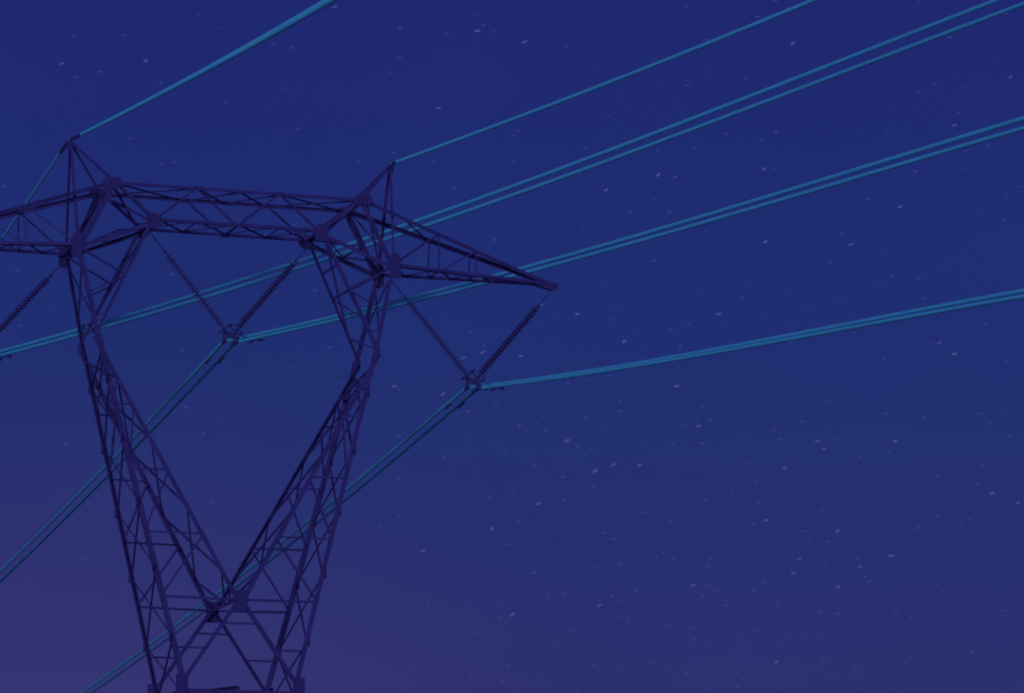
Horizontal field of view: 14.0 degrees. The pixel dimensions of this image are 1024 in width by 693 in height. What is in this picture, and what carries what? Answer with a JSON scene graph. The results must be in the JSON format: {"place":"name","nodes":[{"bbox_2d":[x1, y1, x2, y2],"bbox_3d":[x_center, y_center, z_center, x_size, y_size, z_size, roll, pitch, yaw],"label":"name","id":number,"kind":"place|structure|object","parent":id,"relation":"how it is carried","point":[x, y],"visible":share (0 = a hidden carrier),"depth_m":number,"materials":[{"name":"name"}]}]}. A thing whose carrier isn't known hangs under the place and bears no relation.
{"place":"outdoors","nodes":[
{"label":"outdoors","id":0,"kind":"place"},
{"bbox_2d":[0,0,1023,692],"label":"sky","id":1,"kind":"structure","parent":0,"point":[335,74],"materials":[{"name":"blue"}]},
{"bbox_2d":[2,0,1023,691],"bbox_3d":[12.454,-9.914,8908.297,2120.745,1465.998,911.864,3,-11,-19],"label":"stars","id":2,"kind":"object","parent":1,"relation":"in","point":[620,400],"visible":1,"depth_m":8972.85,"materials":[{"name":"white"}]},
{"bbox_3d":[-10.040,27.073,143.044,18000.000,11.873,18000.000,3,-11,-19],"label":"ground","id":3,"kind":"structure","parent":0,"visible":0},
{"bbox_2d":[0,134,558,692],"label":"lattice pylon","id":4,"kind":"object","parent":3,"relation":"on","point":[302,238],"visible":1,"depth_m":147.43,"materials":[{"name":"metal"}]},
{"bbox_2d":[0,253,71,331],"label":"insulator string","id":5,"kind":"object","parent":4,"relation":"hanging from","point":[22,305],"visible":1,"depth_m":145.70,"materials":[{"name":"brown ceramic"}]},
{"bbox_2d":[0,0,336,240],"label":"earth wire","id":6,"kind":"object","parent":4,"relation":"attached to","point":[303,15],"visible":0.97,"depth_m":152.17,"materials":[{"name":"metal"}]},
{"bbox_2d":[148,231,223,327],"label":"insulator string","id":7,"kind":"object","parent":4,"relation":"hanging from","point":[192,287],"visible":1,"depth_m":147.69,"materials":[{"name":"brown ceramic"}]},
{"bbox_2d":[217,324,242,345],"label":"yoke assembly","id":8,"kind":"object","parent":4,"relation":"attached to","point":[226,334],"visible":1,"depth_m":147.88,"materials":[{"name":"metal"}]},
{"bbox_2d":[0,126,1023,582],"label":"conductor cable","id":9,"kind":"object","parent":8,"relation":"attached to","point":[792,196],"visible":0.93,"depth_m":162.61,"materials":[{"name":"metal"}]},
{"bbox_2d":[0,116,1023,572],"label":"conductor cable","id":10,"kind":"object","parent":8,"relation":"attached to","point":[768,196],"visible":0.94,"depth_m":162.68,"materials":[{"name":"metal"}]},
{"bbox_2d":[237,239,314,327],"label":"insulator string","id":11,"kind":"object","parent":4,"relation":"hanging from","point":[260,301],"visible":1,"depth_m":148.64,"materials":[{"name":"brown ceramic"}]},
{"bbox_2d":[386,273,466,374],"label":"insulator string","id":12,"kind":"object","parent":4,"relation":"hanging from","point":[434,334],"visible":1,"depth_m":150.37,"materials":[{"name":"brown ceramic"}]},
{"bbox_2d":[461,370,484,391],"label":"yoke assembly","id":13,"kind":"object","parent":4,"relation":"attached to","point":[476,380],"visible":1,"depth_m":150.58,"materials":[{"name":"metal"}]},
{"bbox_2d":[81,288,1023,692],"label":"conductor cable","id":14,"kind":"object","parent":13,"relation":"attached to","point":[887,316],"visible":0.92,"depth_m":162.68,"materials":[{"name":"metal"}]},
{"bbox_2d":[89,294,1023,692],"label":"conductor cable","id":15,"kind":"object","parent":13,"relation":"attached to","point":[879,322],"visible":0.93,"depth_m":161.70,"materials":[{"name":"metal"}]},
{"bbox_2d":[479,290,552,374],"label":"insulator string","id":16,"kind":"object","parent":4,"relation":"attached to","point":[510,338],"visible":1,"depth_m":151.34,"materials":[{"name":"brown ceramic"}]},
{"bbox_2d":[390,0,817,163],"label":"earth wire","id":17,"kind":"object","parent":4,"relation":"attached to","point":[687,51],"visible":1,"depth_m":158.42,"materials":[{"name":"metal"}]},
{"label":"yoke assembly","id":18,"kind":"object","parent":4,"relation":"attached to","visible":0},
{"bbox_2d":[0,0,1001,352],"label":"conductor cable","id":19,"kind":"object","parent":18,"relation":"attached to","point":[770,88],"visible":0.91,"depth_m":163.43,"materials":[{"name":"metal"}]},
{"bbox_2d":[0,1,1023,356],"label":"conductor cable","id":20,"kind":"object","parent":18,"relation":"attached to","point":[798,89],"visible":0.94,"depth_m":163.68,"materials":[{"name":"metal"}]}
]}

